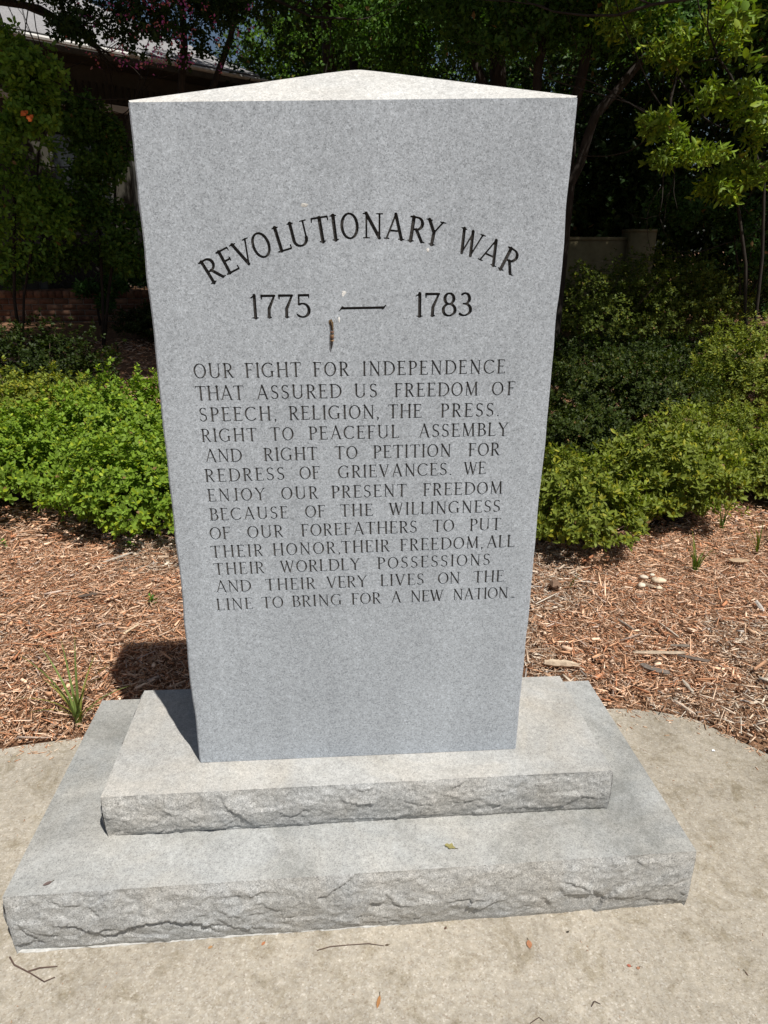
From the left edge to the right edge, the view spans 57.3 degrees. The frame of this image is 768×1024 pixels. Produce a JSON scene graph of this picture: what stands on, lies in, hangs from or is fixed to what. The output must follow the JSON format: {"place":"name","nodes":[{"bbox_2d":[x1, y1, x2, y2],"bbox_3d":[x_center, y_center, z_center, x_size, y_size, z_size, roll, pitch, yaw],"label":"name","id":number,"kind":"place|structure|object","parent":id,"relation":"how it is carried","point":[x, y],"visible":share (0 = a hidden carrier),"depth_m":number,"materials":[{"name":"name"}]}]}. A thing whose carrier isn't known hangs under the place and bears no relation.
{"place":"outdoors","nodes":[
{"label":"outdoors","id":0,"kind":"place"},
{"bbox_2d":[0,709,767,1023],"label":"pavement","id":1,"kind":"structure","parent":0,"point":[699,948],"depth_m":1.80,"materials":[{"name":"concrete"}]},
{"bbox_2d":[9,956,57,981],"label":"twig","id":2,"kind":"object","parent":1,"relation":"on","point":[21,968],"visible":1,"depth_m":1.77,"materials":[{"name":"wood"}]},
{"bbox_2d":[2,70,695,953],"bbox_3d":[-0.082,0.007,1.887,1.819,2.071,0.849,-1,21,-4],"label":"monument","id":3,"kind":"object","parent":1,"relation":"on","point":[362,722],"visible":1,"depth_m":1.78,"materials":[{"name":"stone"}]},
{"bbox_2d":[329,319,333,348],"bbox_3d":[-0.119,-0.405,1.600,0.012,0.067,0.009,-1,21,-4],"label":"insect nest","id":4,"kind":"object","parent":3,"relation":"attached to","point":[332,330],"visible":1,"depth_m":1.60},
{"bbox_2d":[445,843,457,848],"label":"fallen leaf","id":5,"kind":"object","parent":3,"relation":"on","point":[450,846],"visible":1,"depth_m":1.89,"materials":[{"name":"plant"}]},
{"bbox_2d":[317,943,383,950],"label":"twig","id":6,"kind":"object","parent":1,"relation":"on","point":[347,945],"visible":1,"depth_m":1.83,"materials":[{"name":"brown wood"}]},
{"bbox_2d":[377,996,380,1007],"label":"fallen leaf","id":7,"kind":"object","parent":1,"relation":"on","point":[378,1000],"visible":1,"depth_m":1.70,"materials":[{"name":"orange plant"}]},
{"bbox_2d":[2,707,764,769],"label":"mulch crumbs","id":8,"kind":"object","parent":1,"relation":"on","point":[60,741],"visible":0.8,"depth_m":2.60,"materials":[{"name":"brown wood"}]},
{"bbox_2d":[527,938,531,947],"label":"fallen leaf","id":9,"kind":"object","parent":1,"relation":"on","point":[529,944],"visible":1,"depth_m":1.84,"materials":[{"name":"orange plant"}]},
{"bbox_2d":[0,252,767,753],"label":"ground","id":10,"kind":"structure","parent":0,"point":[112,336],"depth_m":3.53,"materials":[{"name":"brown wood"}]},
{"bbox_2d":[0,355,103,422],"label":"azalea shrub","id":11,"kind":"object","parent":10,"relation":"on","point":[19,385],"visible":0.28,"depth_m":5.73,"materials":[{"name":"green plant"}]},
{"bbox_2d":[0,388,128,504],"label":"azalea shrub","id":12,"kind":"object","parent":10,"relation":"on","point":[27,446],"visible":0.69,"depth_m":4.73,"materials":[{"name":"green plant"}]},
{"bbox_2d":[0,307,134,401],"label":"azalea shrub","id":13,"kind":"object","parent":10,"relation":"on","point":[33,352],"visible":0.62,"depth_m":6.55,"materials":[{"name":"green plant"}]},
{"bbox_2d":[0,0,141,96],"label":"shade tree","id":14,"kind":"object","parent":10,"relation":"on","point":[19,5],"visible":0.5,"depth_m":8.70,"materials":[{"name":"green plant"}]},
{"bbox_2d":[15,641,130,726],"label":"grass tuft","id":15,"kind":"object","parent":10,"relation":"on","point":[75,707],"visible":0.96,"depth_m":2.68,"materials":[{"name":"green plant"}]},
{"bbox_2d":[0,0,147,352],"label":"rose bush","id":16,"kind":"object","parent":10,"relation":"on","point":[36,97],"visible":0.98,"depth_m":7.09,"materials":[{"name":"green plant"}]},
{"bbox_2d":[21,110,32,121],"bbox_3d":[-3.133,-3.475,6.167,0.096,0.092,0.058,-1,21,-4],"label":"rose bloom","id":17,"kind":"object","parent":16,"relation":"attached to","point":[28,117],"visible":1,"depth_m":6.16,"materials":[{"name":"orange plant"}]},
{"bbox_2d":[0,290,149,322],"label":"brick wall","id":18,"kind":"structure","parent":10,"relation":"on","point":[64,305],"depth_m":10.53,"materials":[{"name":"brown brick"}]},
{"bbox_2d":[26,286,147,289],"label":"planter soil","id":19,"kind":"structure","parent":10,"relation":"on","point":[137,288],"depth_m":11.46,"materials":[{"name":"brown soil"}]},
{"bbox_2d":[41,235,147,288],"bbox_3d":[-4.464,-4.104,11.567,4.335,0.839,0.060,-1,21,-4],"label":"lattice fence","id":20,"kind":"object","parent":19,"relation":"on","point":[77,273],"visible":0.07,"depth_m":11.58,"materials":[{"name":"brown wood"}]},
{"bbox_2d":[78,592,97,597],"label":"bark piece","id":21,"kind":"object","parent":10,"relation":"on","point":[88,594],"visible":1,"depth_m":3.61,"materials":[{"name":"brown wood"}]},
{"bbox_2d":[0,1,184,347],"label":"camellia shrub","id":22,"kind":"object","parent":10,"relation":"on","point":[87,123],"visible":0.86,"depth_m":7.83,"materials":[{"name":"green plant"}]},
{"bbox_2d":[38,356,162,465],"bbox_3d":[-1.999,-0.732,5.373,1.207,0.949,1.242,-1,21,-4],"label":"azalea shrub","id":23,"kind":"object","parent":10,"relation":"on","point":[114,408],"visible":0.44,"depth_m":5.10,"materials":[{"name":"green plant"}]},
{"bbox_2d":[32,412,173,539],"bbox_3d":[-1.537,-0.255,4.517,1.330,0.748,1.238,10,23,24],"label":"azalea shrub","id":24,"kind":"object","parent":10,"relation":"on","point":[124,488],"visible":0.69,"depth_m":4.25,"materials":[{"name":"green plant"}]},
{"bbox_2d":[62,154,146,325],"bbox_3d":[-3.874,-3.896,9.985,2.946,2.484,1.362,3,21,8],"label":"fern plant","id":25,"kind":"object","parent":10,"relation":"on","point":[86,288],"visible":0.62,"depth_m":9.85,"materials":[{"name":"green plant"}]},
{"bbox_2d":[96,299,154,341],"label":"azalea shrub","id":26,"kind":"object","parent":10,"relation":"on","point":[142,325],"visible":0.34,"depth_m":8.83,"materials":[{"name":"green plant"}]},
{"bbox_2d":[123,534,135,548],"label":"seedling","id":27,"kind":"object","parent":10,"relation":"on","point":[129,542],"visible":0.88,"depth_m":4.26,"materials":[{"name":"green plant"}]},
{"bbox_2d":[123,624,138,633],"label":"bark piece","id":28,"kind":"object","parent":10,"relation":"on","point":[131,628],"visible":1,"depth_m":3.31,"materials":[{"name":"brown wood"}]},
{"bbox_2d":[0,0,268,289],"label":"house","id":29,"kind":"structure","parent":10,"relation":"on","point":[125,80],"depth_m":11.41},
{"bbox_2d":[0,197,8,252],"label":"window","id":30,"kind":"structure","parent":29,"relation":"in","point":[0,197],"depth_m":10.91,"materials":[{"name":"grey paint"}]},
{"bbox_2d":[45,128,116,259],"bbox_3d":[-4.939,-5.267,11.582,0.960,2.122,0.067,-19,28,-41],"label":"window","id":31,"kind":"structure","parent":29,"relation":"in","point":[59,161],"depth_m":11.20,"materials":[{"name":"grey paint"}]},
{"bbox_2d":[148,593,157,606],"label":"seedling","id":32,"kind":"object","parent":10,"relation":"on","point":[151,597],"visible":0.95,"depth_m":3.60,"materials":[{"name":"green plant"}]},
{"bbox_2d":[14,0,403,93],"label":"crape myrtle","id":33,"kind":"object","parent":10,"relation":"on","point":[157,27],"visible":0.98,"depth_m":6.85,"materials":[{"name":"green plant"}]},
{"bbox_2d":[205,32,318,89],"bbox_3d":[-2.238,-6.083,13.833,5.600,5.807,4.347,-1,21,-4],"label":"evergreen tree","id":34,"kind":"object","parent":10,"relation":"on","point":[249,61],"visible":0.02,"depth_m":12.54,"materials":[{"name":"green plant"}]},
{"bbox_2d":[223,0,378,80],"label":"background tree","id":35,"kind":"object","parent":10,"relation":"on","point":[282,65],"visible":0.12,"depth_m":21.48,"materials":[{"name":"green plant"}]},
{"bbox_2d":[158,0,485,72],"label":"shade tree","id":36,"kind":"object","parent":10,"relation":"on","point":[275,6],"visible":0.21,"depth_m":15.33,"materials":[{"name":"green plant"}]},
{"bbox_2d":[320,0,335,73],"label":"shade tree","id":37,"kind":"object","parent":10,"relation":"on","point":[328,7],"visible":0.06,"depth_m":10.52,"materials":[{"name":"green plant"}]},
{"bbox_2d":[232,0,526,82],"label":"evergreen tree","id":38,"kind":"object","parent":10,"relation":"on","point":[280,46],"visible":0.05,"depth_m":16.22,"materials":[{"name":"green plant"}]},
{"bbox_2d":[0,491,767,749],"bbox_3d":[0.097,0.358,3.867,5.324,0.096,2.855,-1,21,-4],"label":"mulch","id":39,"kind":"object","parent":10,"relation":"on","point":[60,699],"visible":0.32,"depth_m":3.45,"materials":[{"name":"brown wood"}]},
{"bbox_2d":[103,552,132,561],"bbox_3d":[-1.536,0.260,4.063,0.011,0.011,0.192,18,27,40],"label":"bark piece","id":40,"kind":"object","parent":39,"relation":"on","point":[118,557],"visible":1,"depth_m":4.06,"materials":[{"name":"brown wood"}]},
{"bbox_2d":[544,659,579,666],"bbox_3d":[0.769,0.650,3.039,0.158,0.029,0.045,3,30,2],"label":"wood chunk","id":41,"kind":"object","parent":39,"relation":"on","point":[557,663],"visible":1,"depth_m":3.02,"materials":[{"name":"beige wood"}]},
{"bbox_2d":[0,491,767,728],"bbox_3d":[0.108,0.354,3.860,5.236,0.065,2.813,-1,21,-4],"label":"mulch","id":42,"kind":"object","parent":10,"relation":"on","point":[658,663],"visible":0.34,"depth_m":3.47,"materials":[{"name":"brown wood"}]},
{"bbox_2d":[0,335,767,553],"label":"mulch","id":43,"kind":"object","parent":10,"relation":"on","point":[140,538],"visible":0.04,"depth_m":4.67,"materials":[{"name":"brown wood"}]},
{"bbox_2d":[348,14,518,81],"bbox_3d":[0.964,-16.864,27.658,9.702,15.608,4.556,-1,21,-4],"label":"background tree","id":44,"kind":"object","parent":10,"relation":"on","point":[449,72],"visible":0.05,"depth_m":26.54,"materials":[{"name":"green plant"}]},
{"bbox_2d":[261,0,616,86],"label":"slender tree","id":45,"kind":"object","parent":10,"relation":"on","point":[407,38],"visible":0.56,"depth_m":8.56,"materials":[{"name":"green plant"}]},
{"bbox_2d":[383,54,588,226],"bbox_3d":[0.875,-5.782,13.662,5.230,5.571,4.043,-7,22,-19],"label":"evergreen tree","id":46,"kind":"object","parent":10,"relation":"on","point":[487,78],"visible":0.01,"depth_m":12.57,"materials":[{"name":"green plant"}]},
{"bbox_2d":[488,13,491,85],"bbox_3d":[1.202,-7.059,10.458,6.862,9.331,5.795,-1,21,-4],"label":"shade tree","id":47,"kind":"object","parent":10,"relation":"on","point":[490,71],"depth_m":11.38,"materials":[{"name":"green plant"}]},
{"bbox_2d":[430,14,613,105],"bbox_3d":[5.425,-17.506,27.795,9.296,16.744,4.729,-1,21,-4],"label":"background tree","id":48,"kind":"object","parent":10,"relation":"on","point":[547,71],"visible":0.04,"depth_m":27.41,"materials":[{"name":"green plant"}]},
{"bbox_2d":[550,579,560,588],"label":"bark piece","id":49,"kind":"object","parent":10,"relation":"on","point":[555,583],"visible":1,"depth_m":3.72,"materials":[{"name":"brown wood"}]},
{"bbox_2d":[434,29,736,243],"bbox_3d":[5.011,-9.169,17.451,8.395,9.660,4.352,-1,21,-4],"label":"evergreen tree","id":50,"kind":"object","parent":10,"relation":"on","point":[569,78],"visible":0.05,"depth_m":16.64,"materials":[{"name":"green plant"}]},
{"bbox_2d":[411,0,767,352],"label":"leaning tree","id":51,"kind":"object","parent":10,"relation":"on","point":[548,36],"visible":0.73,"depth_m":7.10,"materials":[{"name":"green plant"}]},
{"bbox_2d":[482,41,699,290],"bbox_3d":[3.579,-6.227,14.167,6.037,5.894,3.760,-1,21,-4],"label":"evergreen tree","id":52,"kind":"object","parent":10,"relation":"on","point":[588,217],"visible":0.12,"depth_m":13.27,"materials":[{"name":"green plant"}]},
{"bbox_2d":[544,394,639,464],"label":"azalea shrub","id":53,"kind":"object","parent":10,"relation":"on","point":[584,430],"visible":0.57,"depth_m":5.39,"materials":[{"name":"green plant"}]},
{"bbox_2d":[563,237,627,314],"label":"garden wall","id":54,"kind":"structure","parent":10,"relation":"on","point":[594,250],"depth_m":11.56,"materials":[{"name":"paint"}]},
{"bbox_2d":[535,440,665,551],"bbox_3d":[1.176,-0.103,4.231,0.950,0.658,1.000,-15,25,-35],"label":"azalea shrub","id":55,"kind":"object","parent":10,"relation":"on","point":[580,498],"visible":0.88,"depth_m":4.06,"materials":[{"name":"green plant"}]},
{"bbox_2d":[455,0,767,355],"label":"maple tree","id":56,"kind":"object","parent":10,"relation":"on","point":[661,122],"visible":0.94,"depth_m":6.26,"materials":[{"name":"green plant"}]},
{"bbox_2d":[616,617,634,629],"bbox_3d":[1.157,0.536,3.376,0.013,0.009,0.155,-4,17,-19],"label":"bark piece","id":57,"kind":"object","parent":10,"relation":"on","point":[627,625],"visible":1,"depth_m":3.36,"materials":[{"name":"brown wood"}]},
{"bbox_2d":[485,0,767,123],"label":"overhanging branch tree","id":58,"kind":"object","parent":10,"relation":"on","point":[758,60],"visible":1,"depth_m":4.17,"materials":[{"name":"green plant"}]},
{"bbox_2d":[553,323,700,389],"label":"azalea shrub","id":59,"kind":"object","parent":10,"relation":"on","point":[566,347],"visible":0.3,"depth_m":7.50,"materials":[{"name":"green plant"}]},
{"bbox_2d":[621,229,657,312],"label":"wall pillar","id":60,"kind":"structure","parent":10,"relation":"on","point":[638,239],"depth_m":11.47,"materials":[{"name":"paint"}]},
{"bbox_2d":[638,582,644,587],"bbox_3d":[1.373,0.390,3.752,0.042,0.027,0.038,-9,23,-24],"label":"pebble","id":61,"kind":"object","parent":10,"relation":"on","point":[641,585],"visible":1,"depth_m":3.74,"materials":[{"name":"beige stone"}]},
{"bbox_2d":[639,575,648,578],"bbox_3d":[1.420,0.355,3.839,0.047,0.023,0.032,10,23,24],"label":"pebble","id":62,"kind":"object","parent":10,"relation":"on","point":[643,577],"visible":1,"depth_m":3.83,"materials":[{"name":"beige stone"}]},
{"bbox_2d":[548,333,739,432],"bbox_3d":[2.134,-1.126,6.268,2.224,0.934,1.382,-1,21,-4],"label":"azalea shrub","id":63,"kind":"object","parent":10,"relation":"on","point":[637,392],"visible":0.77,"depth_m":6.09,"materials":[{"name":"green plant"}]},
{"bbox_2d":[560,240,729,351],"bbox_3d":[2.842,-2.663,8.724,2.360,1.346,1.994,17,27,38],"label":"azalea shrub","id":64,"kind":"object","parent":10,"relation":"on","point":[587,320],"visible":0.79,"depth_m":8.52,"materials":[{"name":"green plant"}]},
{"bbox_2d":[529,0,767,294],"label":"shade tree","id":65,"kind":"object","parent":10,"relation":"on","point":[649,68],"visible":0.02,"depth_m":15.37,"materials":[{"name":"green plant"}]},
{"bbox_2d":[570,60,733,223],"bbox_3d":[11.419,-18.055,29.191,9.115,16.832,4.434,-1,21,-4],"label":"background tree","id":66,"kind":"object","parent":10,"relation":"on","point":[634,87],"depth_m":28.93,"materials":[{"name":"green plant"}]},
{"bbox_2d":[644,583,662,589],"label":"bark piece","id":67,"kind":"object","parent":10,"relation":"on","point":[649,585],"visible":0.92,"depth_m":3.75,"materials":[{"name":"brown wood"}]},
{"bbox_2d":[640,663,670,674],"bbox_3d":[1.159,0.672,3.005,0.130,0.019,0.035,14,22,24],"label":"bark piece","id":68,"kind":"object","parent":10,"relation":"on","point":[648,667],"visible":1,"depth_m":3.00,"materials":[{"name":"brown wood"}]},
{"bbox_2d":[651,577,666,583],"bbox_3d":[1.484,0.369,3.793,0.080,0.035,0.049,5,21,13],"label":"pebble","id":69,"kind":"object","parent":10,"relation":"on","point":[658,580],"visible":1,"depth_m":3.78,"materials":[{"name":"beige stone"}]},
{"bbox_2d":[632,651,686,653],"bbox_3d":[1.229,0.625,3.128,0.233,0.015,0.023,-1,19,10],"label":"bark piece","id":70,"kind":"object","parent":10,"relation":"on","point":[664,652],"visible":1,"depth_m":3.12,"materials":[{"name":"brown wood"}]},
{"bbox_2d":[659,623,678,637],"bbox_3d":[1.348,0.559,3.313,0.014,0.012,0.160,-11,21,-11],"label":"bark piece","id":71,"kind":"object","parent":10,"relation":"on","point":[671,631],"visible":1,"depth_m":3.31,"materials":[{"name":"brown wood"}]},
{"bbox_2d":[583,6,767,302],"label":"evergreen tree","id":72,"kind":"object","parent":10,"relation":"on","point":[695,242],"visible":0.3,"depth_m":13.09,"materials":[{"name":"green plant"}]},
{"bbox_2d":[589,401,765,526],"bbox_3d":[1.853,-0.325,4.621,1.111,0.835,1.040,-1,21,-4],"label":"azalea shrub","id":73,"kind":"object","parent":10,"relation":"on","point":[683,476],"visible":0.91,"depth_m":4.38,"materials":[{"name":"green plant"}]},
{"bbox_2d":[596,228,759,347],"bbox_3d":[3.881,-2.880,9.061,2.294,1.447,1.784,-1,21,-4],"label":"azalea shrub","id":74,"kind":"object","parent":10,"relation":"on","point":[725,304],"visible":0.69,"depth_m":8.83,"materials":[{"name":"green plant"}]},
{"bbox_2d":[590,325,767,394],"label":"azalea shrub","id":75,"kind":"object","parent":10,"relation":"on","point":[684,348],"visible":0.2,"depth_m":7.36,"materials":[{"name":"green plant"}]},
{"bbox_2d":[591,61,767,343],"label":"understory tree","id":76,"kind":"object","parent":10,"relation":"on","point":[688,222],"visible":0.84,"depth_m":8.62,"materials":[{"name":"green plant"}]},
{"bbox_2d":[670,644,689,646],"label":"bark piece","id":77,"kind":"object","parent":10,"relation":"on","point":[682,645],"visible":1,"depth_m":3.19,"materials":[{"name":"brown wood"}]},
{"bbox_2d":[674,700,695,714],"bbox_3d":[1.184,0.769,2.763,0.012,0.008,0.117,-14,21,-19],"label":"bark piece","id":78,"kind":"object","parent":10,"relation":"on","point":[685,707],"visible":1,"depth_m":2.76,"materials":[{"name":"brown wood"}]},
{"bbox_2d":[682,679,693,693],"bbox_3d":[1.253,0.718,2.896,0.018,0.009,0.094,-4,21,-4],"label":"bark piece","id":79,"kind":"object","parent":10,"relation":"on","point":[687,685],"visible":1,"depth_m":2.89,"materials":[{"name":"brown wood"}]},
{"bbox_2d":[677,654,709,662],"bbox_3d":[1.361,0.643,3.089,0.137,0.017,0.031,9,16,20],"label":"bark piece","id":80,"kind":"object","parent":10,"relation":"on","point":[693,658],"visible":1,"depth_m":3.08,"materials":[{"name":"brown wood"}]},
{"bbox_2d":[684,531,715,572],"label":"grass tuft","id":81,"kind":"object","parent":10,"relation":"on","point":[696,563],"visible":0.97,"depth_m":3.96,"materials":[{"name":"green plant"}]},
{"bbox_2d":[635,382,767,463],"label":"azalea shrub","id":82,"kind":"object","parent":10,"relation":"on","point":[723,424],"visible":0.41,"depth_m":5.47,"materials":[{"name":"green plant"}]},
{"bbox_2d":[646,258,767,330],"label":"azalea shrub","id":83,"kind":"object","parent":10,"relation":"on","point":[763,297],"visible":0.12,"depth_m":9.93,"materials":[{"name":"green plant"}]},
{"bbox_2d":[652,37,767,162],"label":"background tree","id":84,"kind":"object","parent":10,"relation":"on","point":[727,81],"depth_m":28.13,"materials":[{"name":"green plant"}]},
{"bbox_2d":[655,23,767,281],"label":"evergreen tree","id":85,"kind":"object","parent":10,"relation":"on","point":[715,113],"visible":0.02,"depth_m":17.07,"materials":[{"name":"green plant"}]},
{"bbox_2d":[680,310,767,420],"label":"azalea shrub","id":86,"kind":"object","parent":10,"relation":"on","point":[752,370],"visible":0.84,"depth_m":6.63,"materials":[{"name":"green plant"}]},
{"bbox_2d":[717,508,733,529],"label":"grass tuft","id":87,"kind":"object","parent":10,"relation":"on","point":[724,520],"visible":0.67,"depth_m":4.56,"materials":[{"name":"green plant"}]},
{"bbox_2d":[692,151,767,290],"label":"evergreen tree","id":88,"kind":"object","parent":10,"relation":"on","point":[744,213],"visible":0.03,"depth_m":14.28,"materials":[{"name":"green plant"}]},
{"bbox_2d":[708,717,767,750],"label":"mulch","id":89,"kind":"object","parent":10,"relation":"on","point":[757,730],"visible":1,"depth_m":2.65,"materials":[{"name":"brown wood"}]},
{"bbox_2d":[729,558,750,562],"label":"bark piece","id":90,"kind":"object","parent":10,"relation":"on","point":[737,560],"visible":1,"depth_m":4.02,"materials":[{"name":"brown wood"}]},
{"bbox_2d":[715,427,767,498],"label":"azalea shrub","id":91,"kind":"object","parent":10,"relation":"on","point":[759,488],"visible":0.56,"depth_m":4.98,"materials":[{"name":"green plant"}]},
{"bbox_2d":[743,518,767,553],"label":"grass tuft","id":92,"kind":"object","parent":10,"relation":"on","point":[758,543],"visible":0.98,"depth_m":4.16,"materials":[{"name":"green plant"}]},
{"bbox_2d":[755,600,764,610],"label":"bark piece","id":93,"kind":"object","parent":10,"relation":"on","point":[759,605],"visible":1,"depth_m":3.52,"materials":[{"name":"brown wood"}]},
{"bbox_2d":[11,745,766,1022],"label":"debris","id":94,"kind":"object","parent":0,"point":[495,939],"visible":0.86,"depth_m":1.85,"materials":[{"name":"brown wood"}]},
{"bbox_2d":[84,0,728,251],"label":"sky","id":95,"kind":"structure","parent":0,"point":[212,34],"materials":[{"name":"white"}]}
]}

